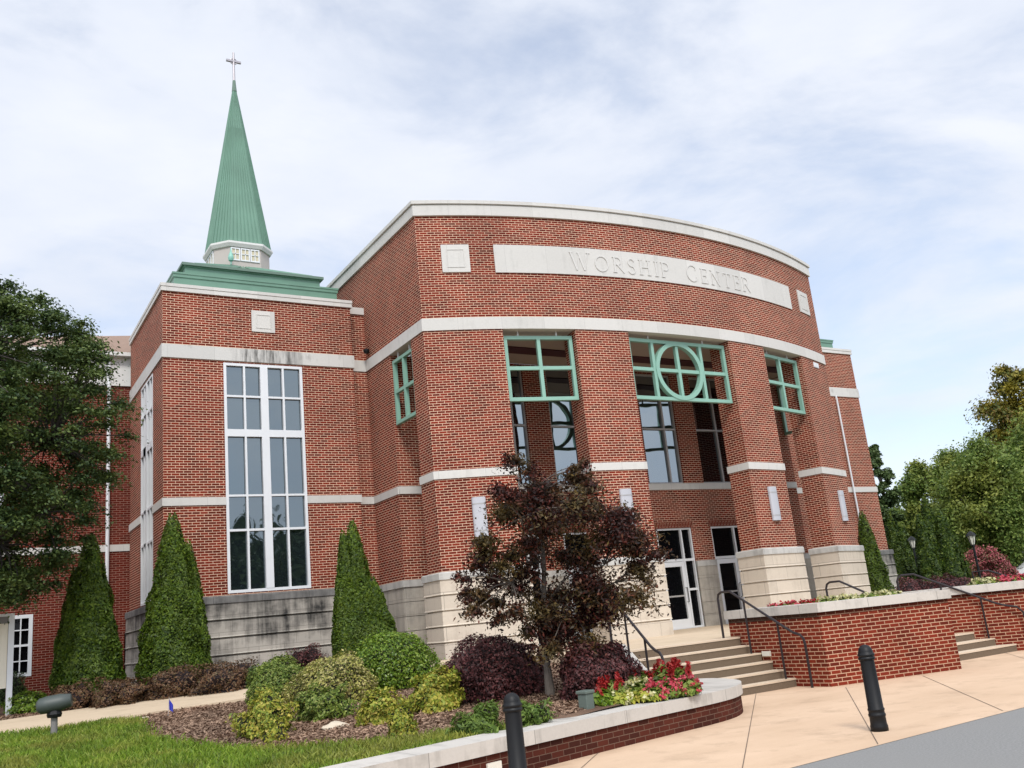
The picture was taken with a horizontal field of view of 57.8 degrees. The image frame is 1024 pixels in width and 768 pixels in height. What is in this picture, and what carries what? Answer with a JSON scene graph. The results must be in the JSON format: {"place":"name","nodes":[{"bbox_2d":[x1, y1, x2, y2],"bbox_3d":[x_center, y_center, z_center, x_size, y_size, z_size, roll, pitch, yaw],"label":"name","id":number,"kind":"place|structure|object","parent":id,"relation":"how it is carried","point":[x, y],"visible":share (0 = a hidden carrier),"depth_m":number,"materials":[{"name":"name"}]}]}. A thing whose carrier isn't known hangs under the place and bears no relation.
{"place":"outdoors","nodes":[
{"label":"outdoors","id":0,"kind":"place"},
{"bbox_2d":[0,659,450,732],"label":"path","id":1,"kind":"structure","parent":0,"point":[118,711],"depth_m":17.38,"materials":[{"name":"beige concrete"}]},
{"bbox_2d":[0,649,650,754],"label":"mulch bed","id":2,"kind":"object","parent":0,"point":[577,713],"visible":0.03,"depth_m":12.72,"materials":[{"name":"brown wood"}]},
{"bbox_2d":[0,613,14,715],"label":"notice board","id":3,"kind":"object","parent":2,"relation":"on","point":[6,651],"visible":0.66,"depth_m":19.23,"materials":[{"name":"white metal"}]},
{"bbox_2d":[0,670,27,705],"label":"boxwood shrub","id":4,"kind":"object","parent":2,"relation":"on","point":[18,685],"visible":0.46,"depth_m":22.10,"materials":[{"name":"green plant"}]},
{"bbox_2d":[0,688,47,714],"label":"boxwood shrub","id":5,"kind":"object","parent":2,"relation":"on","point":[25,702],"visible":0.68,"depth_m":19.07,"materials":[{"name":"green plant"}]},
{"bbox_2d":[48,678,98,710],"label":"barberry shrub","id":6,"kind":"object","parent":2,"relation":"on","point":[81,693],"visible":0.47,"depth_m":18.73,"materials":[{"name":"brown plant"}]},
{"bbox_2d":[0,274,156,624],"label":"shade tree","id":7,"kind":"object","parent":2,"relation":"on","point":[35,494],"visible":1,"depth_m":19.43,"materials":[{"name":"green plant"}]},
{"bbox_2d":[48,534,126,695],"bbox_3d":[-9.322,5.129,20.477,1.606,3.698,1.517,3,-17,-31],"label":"arborvitae","id":8,"kind":"object","parent":2,"relation":"on","point":[86,641],"visible":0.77,"depth_m":20.12,"materials":[{"name":"green plant"}]},
{"bbox_2d":[89,676,150,708],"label":"barberry shrub","id":9,"kind":"object","parent":2,"relation":"on","point":[118,692],"visible":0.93,"depth_m":18.49,"materials":[{"name":"brown plant"}]},
{"bbox_2d":[137,663,202,700],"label":"barberry shrub","id":10,"kind":"object","parent":2,"relation":"on","point":[169,684],"visible":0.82,"depth_m":18.94,"materials":[{"name":"brown plant"}]},
{"bbox_2d":[168,699,172,711],"bbox_3d":[-5.903,5.582,16.045,0.089,0.320,0.034,-1,-15,-18],"label":"marker flag","id":11,"kind":"object","parent":2,"relation":"on","point":[170,706],"visible":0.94,"depth_m":16.04,"materials":[{"name":"blue plastic"}]},
{"bbox_2d":[133,512,212,685],"bbox_3d":[-7.718,4.931,21.203,1.777,4.065,1.606,3,-17,-31],"label":"arborvitae","id":12,"kind":"object","parent":2,"relation":"on","point":[174,628],"visible":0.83,"depth_m":20.80,"materials":[{"name":"green plant"}]},
{"bbox_2d":[184,655,259,696],"bbox_3d":[-6.022,6.109,19.401,1.349,0.720,1.684,-15,-17,31],"label":"barberry shrub","id":13,"kind":"object","parent":2,"relation":"on","point":[215,678],"visible":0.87,"depth_m":19.00,"materials":[{"name":"brown plant"}]},
{"bbox_2d":[245,662,261,688],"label":"boxwood shrub","id":14,"kind":"object","parent":2,"relation":"on","point":[251,668],"visible":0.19,"depth_m":19.30,"materials":[{"name":"green plant"}]},
{"bbox_2d":[224,684,299,739],"bbox_3d":[-3.442,4.484,12.720,0.816,0.695,0.927,-14,-17,30],"label":"gold shrub","id":15,"kind":"object","parent":2,"relation":"on","point":[251,723],"visible":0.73,"depth_m":12.61,"materials":[{"name":"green plant"}]},
{"bbox_2d":[0,715,526,767],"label":"lawn","id":16,"kind":"structure","parent":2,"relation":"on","point":[273,757],"depth_m":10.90,"materials":[{"name":"plant"}]},
{"bbox_2d":[36,694,72,734],"bbox_3d":[-7.279,5.304,14.755,0.522,0.711,0.278,-1,-15,-18],"label":"floodlight","id":17,"kind":"object","parent":16,"relation":"on","point":[52,707],"visible":0.95,"depth_m":14.70,"materials":[{"name":"grey paint"}]},
{"bbox_2d":[257,716,288,742],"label":"gold shrub","id":18,"kind":"object","parent":2,"relation":"on","point":[273,730],"visible":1,"depth_m":12.11,"materials":[{"name":"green plant"}]},
{"bbox_2d":[243,651,306,705],"bbox_3d":[-4.179,5.225,16.470,1.219,0.894,1.021,3,-17,-31],"label":"boxwood shrub","id":19,"kind":"object","parent":2,"relation":"on","point":[276,672],"visible":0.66,"depth_m":16.18,"materials":[{"name":"green plant"}]},
{"bbox_2d":[286,642,329,670],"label":"loropetalum shrub","id":20,"kind":"object","parent":2,"relation":"on","point":[307,656],"visible":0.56,"depth_m":24.25,"materials":[{"name":"purple plant"}]},
{"bbox_2d":[287,681,364,722],"bbox_3d":[-2.771,4.694,13.787,1.000,0.583,0.866,3,-17,-31],"label":"variegated shrub","id":21,"kind":"object","parent":2,"relation":"on","point":[316,704],"visible":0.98,"depth_m":13.57,"materials":[{"name":"green plant"}]},
{"bbox_2d":[280,645,380,706],"bbox_3d":[-3.018,4.906,15.704,1.410,0.983,1.587,-17,-18,37],"label":"variegated shrub","id":22,"kind":"object","parent":2,"relation":"on","point":[332,672],"visible":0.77,"depth_m":15.37,"materials":[{"name":"green plant"}]},
{"bbox_2d":[321,721,349,730],"bbox_3d":[-2.428,4.670,12.716,0.412,0.099,0.311,3,-17,-31],"label":"rock","id":23,"kind":"object","parent":2,"relation":"on","point":[332,724],"visible":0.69,"depth_m":12.63,"materials":[{"name":"beige stone"}]},
{"bbox_2d":[331,519,396,660],"bbox_3d":[-3.630,5.083,22.630,1.764,3.607,1.503,3,-17,-31],"label":"arborvitae","id":24,"kind":"object","parent":2,"relation":"on","point":[360,609],"visible":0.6,"depth_m":22.25,"materials":[{"name":"green plant"}]},
{"bbox_2d":[355,686,398,726],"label":"gold shrub","id":25,"kind":"object","parent":2,"relation":"on","point":[374,705],"visible":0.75,"depth_m":12.56,"materials":[{"name":"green plant"}]},
{"bbox_2d":[354,628,446,692],"bbox_3d":[-2.191,5.032,17.074,1.896,1.137,1.492,3,-17,-31],"label":"holly shrub","id":26,"kind":"object","parent":2,"relation":"on","point":[400,661],"visible":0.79,"depth_m":16.61,"materials":[{"name":"green plant"}]},
{"bbox_2d":[384,691,418,736],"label":"gold shrub","id":27,"kind":"object","parent":2,"relation":"on","point":[400,720],"visible":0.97,"depth_m":11.49,"materials":[{"name":"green plant"}]},
{"bbox_2d":[405,662,465,713],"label":"gold shrub","id":28,"kind":"object","parent":2,"relation":"on","point":[434,691],"visible":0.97,"depth_m":13.33,"materials":[{"name":"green plant"}]},
{"bbox_2d":[445,699,503,736],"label":"fern","id":29,"kind":"object","parent":2,"relation":"on","point":[482,718],"visible":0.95,"depth_m":10.84,"materials":[{"name":"green plant"}]},
{"bbox_2d":[429,630,551,702],"bbox_3d":[-0.312,4.322,14.399,2.154,1.072,1.671,3,-17,-31],"label":"loropetalum shrub","id":30,"kind":"object","parent":2,"relation":"on","point":[492,667],"visible":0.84,"depth_m":13.91,"materials":[{"name":"purple plant"}]},
{"bbox_2d":[520,697,557,725],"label":"fern","id":31,"kind":"object","parent":2,"relation":"on","point":[534,714],"visible":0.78,"depth_m":11.19,"materials":[{"name":"green plant"}]},
{"bbox_2d":[450,449,677,695],"bbox_3d":[0.785,2.842,13.843,3.543,3.784,2.682,-6,-14,1],"label":"maple tree","id":32,"kind":"object","parent":2,"relation":"on","point":[594,600],"visible":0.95,"depth_m":13.69,"materials":[{"name":"brown plant"}]},
{"bbox_2d":[576,689,594,709],"bbox_3d":[0.972,4.161,12.163,0.184,0.285,0.184,9,-20,-44],"label":"utility box","id":33,"kind":"object","parent":2,"relation":"on","point":[585,699],"visible":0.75,"depth_m":12.12,"materials":[{"name":"metal"}]},
{"bbox_2d":[555,639,646,700],"bbox_3d":[1.223,4.080,13.346,1.389,0.820,1.110,3,-17,-31],"label":"loropetalum shrub","id":34,"kind":"object","parent":2,"relation":"on","point":[585,674],"visible":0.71,"depth_m":13.04,"materials":[{"name":"purple plant"}]},
{"bbox_2d":[593,687,614,707],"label":"flowering plant","id":35,"kind":"object","parent":2,"relation":"on","point":[602,697],"visible":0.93,"depth_m":12.29,"materials":[{"name":"green plant"}]},
{"bbox_2d":[596,671,625,705],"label":"flowering plant","id":36,"kind":"object","parent":2,"relation":"on","point":[611,685],"visible":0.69,"depth_m":12.51,"materials":[{"name":"red plant"}]},
{"bbox_2d":[612,687,635,706],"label":"flowering plant","id":37,"kind":"object","parent":2,"relation":"on","point":[625,698],"visible":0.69,"depth_m":12.35,"materials":[{"name":"yellow plant"}]},
{"bbox_2d":[622,666,637,680],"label":"flowering plant","id":38,"kind":"object","parent":2,"relation":"on","point":[631,678],"visible":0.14,"depth_m":13.17,"materials":[{"name":"red plant"}]},
{"bbox_2d":[624,676,647,701],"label":"flowering plant","id":39,"kind":"object","parent":2,"relation":"on","point":[635,684],"visible":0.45,"depth_m":12.74,"materials":[{"name":"yellow plant"}]},
{"bbox_2d":[632,663,653,682],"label":"flowering plant","id":40,"kind":"object","parent":2,"relation":"on","point":[645,673],"visible":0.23,"depth_m":13.30,"materials":[{"name":"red plant"}]},
{"bbox_2d":[631,682,663,703],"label":"flowering plant","id":41,"kind":"object","parent":2,"relation":"on","point":[641,695],"visible":0.69,"depth_m":12.40,"materials":[{"name":"yellow plant"}]},
{"bbox_2d":[642,677,668,702],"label":"flowering plant","id":42,"kind":"object","parent":2,"relation":"on","point":[654,686],"visible":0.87,"depth_m":12.46,"materials":[{"name":"pink plant"}]},
{"bbox_2d":[651,657,678,681],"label":"flowering plant","id":43,"kind":"object","parent":2,"relation":"on","point":[660,672],"visible":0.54,"depth_m":13.44,"materials":[{"name":"red plant"}]},
{"bbox_2d":[660,676,686,697],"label":"flowering plant","id":44,"kind":"object","parent":2,"relation":"on","point":[675,688],"visible":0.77,"depth_m":12.57,"materials":[{"name":"pink plant"}]},
{"bbox_2d":[666,659,694,680],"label":"flowering plant","id":45,"kind":"object","parent":2,"relation":"on","point":[678,671],"visible":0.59,"depth_m":13.20,"materials":[{"name":"red plant"}]},
{"bbox_2d":[678,673,702,696],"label":"flowering plant","id":46,"kind":"object","parent":2,"relation":"on","point":[691,685],"visible":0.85,"depth_m":12.68,"materials":[{"name":"green plant"}]},
{"bbox_2d":[0,0,1023,509],"label":"sky","id":47,"kind":"structure","parent":0,"point":[878,145],"materials":[{"name":"white"}]},
{"bbox_2d":[526,624,730,662],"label":"forecourt","id":48,"kind":"structure","parent":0,"point":[680,636],"depth_m":21.63,"materials":[{"name":"beige concrete"}]},
{"bbox_2d":[858,511,894,593],"bbox_3d":[13.250,6.463,34.412,1.280,3.524,1.251,3,-17,-31],"label":"arborvitae","id":49,"kind":"object","parent":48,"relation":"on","point":[878,574],"visible":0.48,"depth_m":34.03,"materials":[{"name":"green plant"}]},
{"bbox_2d":[894,577,937,591],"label":"loropetalum shrub","id":50,"kind":"object","parent":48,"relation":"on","point":[910,585],"visible":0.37,"depth_m":26.72,"materials":[{"name":"purple plant"}]},
{"bbox_2d":[542,650,1023,767],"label":"pavement","id":51,"kind":"structure","parent":0,"point":[791,727],"depth_m":11.91,"materials":[{"name":"beige concrete"}]},
{"bbox_2d":[124,52,897,682],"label":"church","id":52,"kind":"structure","parent":51,"relation":"on","point":[690,388],"depth_m":26.46,"materials":[{"name":"red brick"}]},
{"bbox_2d":[510,365,531,484],"bbox_3d":[-0.212,1.232,28.180,1.470,3.757,0.100,3,-17,-31],"label":"window","id":53,"kind":"structure","parent":52,"relation":"in","point":[520,436],"depth_m":28.46,"materials":[{"name":"clear glass"}]},
{"bbox_2d":[525,534,541,643],"bbox_3d":[0.278,5.991,26.934,1.470,3.185,0.120,3,-17,-31],"label":"entrance door","id":54,"kind":"structure","parent":52,"relation":"in","point":[537,587],"depth_m":27.35,"materials":[{"name":"white metal"}]},
{"bbox_2d":[545,370,577,484],"bbox_3d":[1.801,1.341,29.388,1.490,3.757,0.100,3,-17,-31],"label":"window","id":55,"kind":"structure","parent":52,"relation":"in","point":[557,381],"depth_m":29.32,"materials":[{"name":"clear glass"}]},
{"bbox_2d":[563,532,592,635],"bbox_3d":[2.290,6.100,28.142,1.490,3.185,0.120,3,-17,-31],"label":"entrance door","id":56,"kind":"structure","parent":52,"relation":"in","point":[580,545],"depth_m":28.29,"materials":[{"name":"glass"}]},
{"bbox_2d":[635,374,682,483],"bbox_3d":[4.902,1.509,31.249,1.490,3.757,0.100,3,-17,-31],"label":"window","id":57,"kind":"structure","parent":52,"relation":"in","point":[657,417],"depth_m":31.24,"materials":[{"name":"clear glass"}]},
{"bbox_2d":[656,528,704,629],"bbox_3d":[5.409,6.259,29.973,1.490,3.185,0.192,3,-17,-31],"label":"entrance door","id":58,"kind":"structure","parent":52,"relation":"in","point":[682,579],"depth_m":30.07,"materials":[{"name":"white metal"}]},
{"bbox_2d":[688,377,729,482],"bbox_3d":[6.914,1.619,32.457,1.470,3.757,0.100,3,-17,-31],"label":"window","id":59,"kind":"structure","parent":52,"relation":"in","point":[714,465],"depth_m":32.39,"materials":[{"name":"glass"}]},
{"bbox_2d":[711,526,745,623],"bbox_3d":[7.422,6.369,31.180,1.470,3.185,0.192,3,-17,-31],"label":"entrance door","id":60,"kind":"structure","parent":52,"relation":"in","point":[726,542],"depth_m":31.23,"materials":[{"name":"glass"}]},
{"bbox_2d":[502,693,526,767],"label":"bollard","id":61,"kind":"object","parent":51,"relation":"on","point":[511,706],"visible":1,"depth_m":8.89,"materials":[{"name":"black metal"}]},
{"bbox_2d":[322,678,742,767],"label":"seat wall","id":62,"kind":"structure","parent":51,"relation":"on","point":[561,740],"depth_m":11.21,"materials":[{"name":"brick"}]},
{"bbox_2d":[615,644,646,669],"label":"cheek wall","id":63,"kind":"structure","parent":51,"relation":"on","point":[636,658],"depth_m":16.60,"materials":[{"name":"concrete"}]},
{"bbox_2d":[630,637,796,695],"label":"stairs","id":64,"kind":"structure","parent":51,"relation":"on","point":[733,658],"depth_m":17.20,"materials":[{"name":"concrete"}]},
{"bbox_2d":[608,608,664,670],"bbox_3d":[2.147,4.589,16.112,0.048,1.689,2.094,-1,-15,-18],"label":"handrail","id":65,"kind":"object","parent":64,"relation":"on","point":[645,640],"visible":0.38,"depth_m":15.87,"materials":[{"name":"brown metal"}]},
{"bbox_2d":[717,590,813,687],"bbox_3d":[4.733,4.792,17.595,0.048,1.844,2.118,3,-17,-31],"label":"handrail","id":66,"kind":"object","parent":64,"relation":"on","point":[778,631],"visible":0.98,"depth_m":17.40,"materials":[{"name":"brown metal"}]},
{"bbox_2d":[581,653,1021,767],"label":"pavement joint","id":67,"kind":"object","parent":51,"relation":"on","point":[853,701],"visible":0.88,"depth_m":11.93,"materials":[{"name":"grey concrete"}]},
{"bbox_2d":[723,589,961,686],"bbox_3d":[6.466,4.943,18.024,3.248,1.470,3.162,3,-17,-31],"label":"raised planter","id":68,"kind":"object","parent":51,"relation":"on","point":[905,634],"visible":0.91,"depth_m":17.02,"materials":[{"name":"brick"}]},
{"bbox_2d":[816,594,830,601],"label":"flowering plant","id":69,"kind":"object","parent":68,"relation":"on","point":[821,599],"visible":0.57,"depth_m":18.30,"materials":[{"name":"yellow plant"}]},
{"bbox_2d":[826,595,838,600],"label":"flowering plant","id":70,"kind":"object","parent":68,"relation":"on","point":[834,598],"visible":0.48,"depth_m":18.30,"materials":[{"name":"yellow plant"}]},
{"bbox_2d":[838,593,849,599],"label":"flowering plant","id":71,"kind":"object","parent":68,"relation":"on","point":[842,596],"visible":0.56,"depth_m":18.28,"materials":[{"name":"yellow plant"}]},
{"bbox_2d":[868,591,883,596],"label":"flowering plant","id":72,"kind":"object","parent":68,"relation":"on","point":[873,594],"visible":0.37,"depth_m":18.32,"materials":[{"name":"green plant"}]},
{"bbox_2d":[879,589,891,595],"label":"flowering plant","id":73,"kind":"object","parent":68,"relation":"on","point":[884,592],"visible":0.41,"depth_m":18.32,"materials":[{"name":"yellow plant"}]},
{"bbox_2d":[825,580,866,595],"bbox_3d":[7.594,4.945,19.299,0.089,1.845,2.340,4,-17,-34],"label":"handrail","id":74,"kind":"object","parent":51,"relation":"on","point":[844,583],"visible":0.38,"depth_m":20.06,"materials":[{"name":"brown metal"}]},
{"bbox_2d":[857,645,888,731],"bbox_3d":[4.236,3.570,10.925,0.200,0.975,0.200,3,-17,-31],"label":"bollard","id":75,"kind":"object","parent":51,"relation":"on","point":[876,708],"visible":1,"depth_m":10.86,"materials":[{"name":"black metal"}]},
{"bbox_2d":[901,580,1023,650],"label":"retaining planter","id":76,"kind":"object","parent":51,"relation":"on","point":[1005,624],"visible":0.41,"depth_m":20.28,"materials":[{"name":"brick"}]},
{"bbox_2d":[966,577,986,585],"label":"flowering plant","id":77,"kind":"object","parent":76,"relation":"on","point":[974,581],"visible":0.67,"depth_m":22.46,"materials":[{"name":"yellow plant"}]},
{"bbox_2d":[978,577,999,583],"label":"flowering plant","id":78,"kind":"object","parent":76,"relation":"on","point":[988,580],"visible":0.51,"depth_m":22.43,"materials":[{"name":"yellow plant"}]},
{"bbox_2d":[993,575,1009,582],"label":"flowering plant","id":79,"kind":"object","parent":76,"relation":"on","point":[1003,578],"visible":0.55,"depth_m":22.40,"materials":[{"name":"pink plant"}]},
{"bbox_2d":[1006,574,1020,581],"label":"flowering plant","id":80,"kind":"object","parent":76,"relation":"on","point":[1010,578],"visible":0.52,"depth_m":22.41,"materials":[{"name":"pink plant"}]},
{"bbox_2d":[953,627,1016,660],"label":"stairs","id":81,"kind":"structure","parent":51,"relation":"on","point":[969,646],"depth_m":19.70,"materials":[{"name":"concrete"}]},
{"bbox_2d":[896,573,1023,638],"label":"handrail","id":82,"kind":"object","parent":81,"relation":"on","point":[959,590],"visible":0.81,"depth_m":20.37,"materials":[{"name":"brown metal"}]},
{"bbox_2d":[792,707,1023,767],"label":"road","id":83,"kind":"structure","parent":0,"point":[995,741],"depth_m":9.25,"materials":[{"name":"grey asphalt"}]},
{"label":"back lawn","id":84,"kind":"structure","parent":0,"visible":0},
{"bbox_2d":[0,336,130,695],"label":"annex building","id":85,"kind":"structure","parent":84,"relation":"on","point":[35,633],"depth_m":27.63,"materials":[{"name":"brick"}]},
{"bbox_2d":[13,614,32,675],"bbox_3d":[-14.032,7.316,25.835,1.200,1.680,0.130,3,-17,-31],"label":"window","id":86,"kind":"structure","parent":85,"relation":"in","point":[23,629],"depth_m":26.04,"materials":[{"name":"white metal"}]},
{"bbox_2d":[868,444,908,539],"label":"broadleaf tree","id":87,"kind":"object","parent":84,"relation":"on","point":[889,499],"visible":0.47,"depth_m":62.67,"materials":[{"name":"green plant"}]},
{"bbox_2d":[885,509,912,585],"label":"arborvitae","id":88,"kind":"object","parent":84,"relation":"on","point":[893,538],"visible":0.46,"depth_m":40.34,"materials":[{"name":"green plant"}]},
{"bbox_2d":[896,522,917,582],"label":"arborvitae","id":89,"kind":"object","parent":84,"relation":"on","point":[910,557],"visible":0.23,"depth_m":41.51,"materials":[{"name":"green plant"}]},
{"bbox_2d":[908,536,916,566],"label":"lamp post","id":90,"kind":"object","parent":84,"relation":"on","point":[911,539],"visible":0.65,"depth_m":43.82,"materials":[{"name":"black metal"}]},
{"bbox_2d":[914,514,944,581],"bbox_3d":[17.207,7.146,38.416,1.217,3.592,1.237,3,-17,-31],"label":"arborvitae","id":91,"kind":"object","parent":84,"relation":"on","point":[928,563],"visible":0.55,"depth_m":38.23,"materials":[{"name":"green plant"}]},
{"bbox_2d":[894,458,965,555],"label":"broadleaf tree","id":92,"kind":"object","parent":84,"relation":"on","point":[915,483],"visible":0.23,"depth_m":66.78,"materials":[{"name":"green plant"}]},
{"bbox_2d":[920,496,940,559],"bbox_3d":[17.780,6.885,39.132,1.380,4.365,1.359,3,-17,-31],"label":"arborvitae","id":93,"kind":"object","parent":84,"relation":"on","point":[928,516],"visible":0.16,"depth_m":39.23,"materials":[{"name":"green plant"}]},
{"bbox_2d":[925,443,967,550],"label":"broadleaf tree","id":94,"kind":"object","parent":84,"relation":"on","point":[943,463],"visible":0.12,"depth_m":75.66,"materials":[{"name":"green plant"}]},
{"bbox_2d":[928,573,970,588],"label":"loropetalum shrub","id":95,"kind":"object","parent":84,"relation":"on","point":[952,581],"visible":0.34,"depth_m":26.82,"materials":[{"name":"purple plant"}]},
{"bbox_2d":[935,509,970,581],"bbox_3d":[18.139,7.067,38.666,1.362,3.716,1.425,3,-17,-31],"label":"arborvitae","id":96,"kind":"object","parent":84,"relation":"on","point":[953,562],"visible":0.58,"depth_m":38.38,"materials":[{"name":"green plant"}]},
{"bbox_2d":[914,427,1023,575],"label":"broadleaf tree","id":97,"kind":"object","parent":84,"relation":"on","point":[980,489],"visible":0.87,"depth_m":49.73,"materials":[{"name":"green plant"}]},
{"bbox_2d":[966,531,981,577],"bbox_3d":[18.904,7.559,37.602,0.400,3.200,0.346,3,-17,-31],"label":"lamp post","id":98,"kind":"object","parent":84,"relation":"on","point":[970,535],"visible":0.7,"depth_m":37.80,"materials":[{"name":"black metal"}]},
{"bbox_2d":[964,544,1008,578],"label":"crape myrtle","id":99,"kind":"object","parent":84,"relation":"on","point":[989,558],"visible":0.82,"depth_m":45.71,"materials":[{"name":"pink plant"}]},
{"bbox_2d":[971,570,1006,578],"bbox_3d":[13.566,5.532,25.693,1.403,0.835,0.249,-13,-16,26],"label":"handrail","id":100,"kind":"object","parent":84,"relation":"on","point":[988,571],"visible":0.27,"depth_m":25.96,"materials":[{"name":"brown metal"}]},
{"bbox_2d":[963,363,1023,450],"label":"broadleaf tree","id":101,"kind":"object","parent":84,"relation":"on","point":[996,411],"visible":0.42,"depth_m":64.26,"materials":[{"name":"green plant"}]},
{"bbox_2d":[997,554,1018,578],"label":"crape myrtle","id":102,"kind":"object","parent":84,"relation":"on","point":[1010,570],"visible":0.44,"depth_m":46.42,"materials":[{"name":"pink plant"}]},
{"bbox_2d":[995,407,1023,531],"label":"broadleaf tree","id":103,"kind":"object","parent":84,"relation":"on","point":[1017,447],"visible":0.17,"depth_m":53.36,"materials":[{"name":"green plant"}]},
{"bbox_2d":[1016,562,1023,573],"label":"parked car","id":104,"kind":"object","parent":84,"relation":"on","point":[1020,569],"visible":0.09,"depth_m":47.02,"materials":[{"name":"white paint"}]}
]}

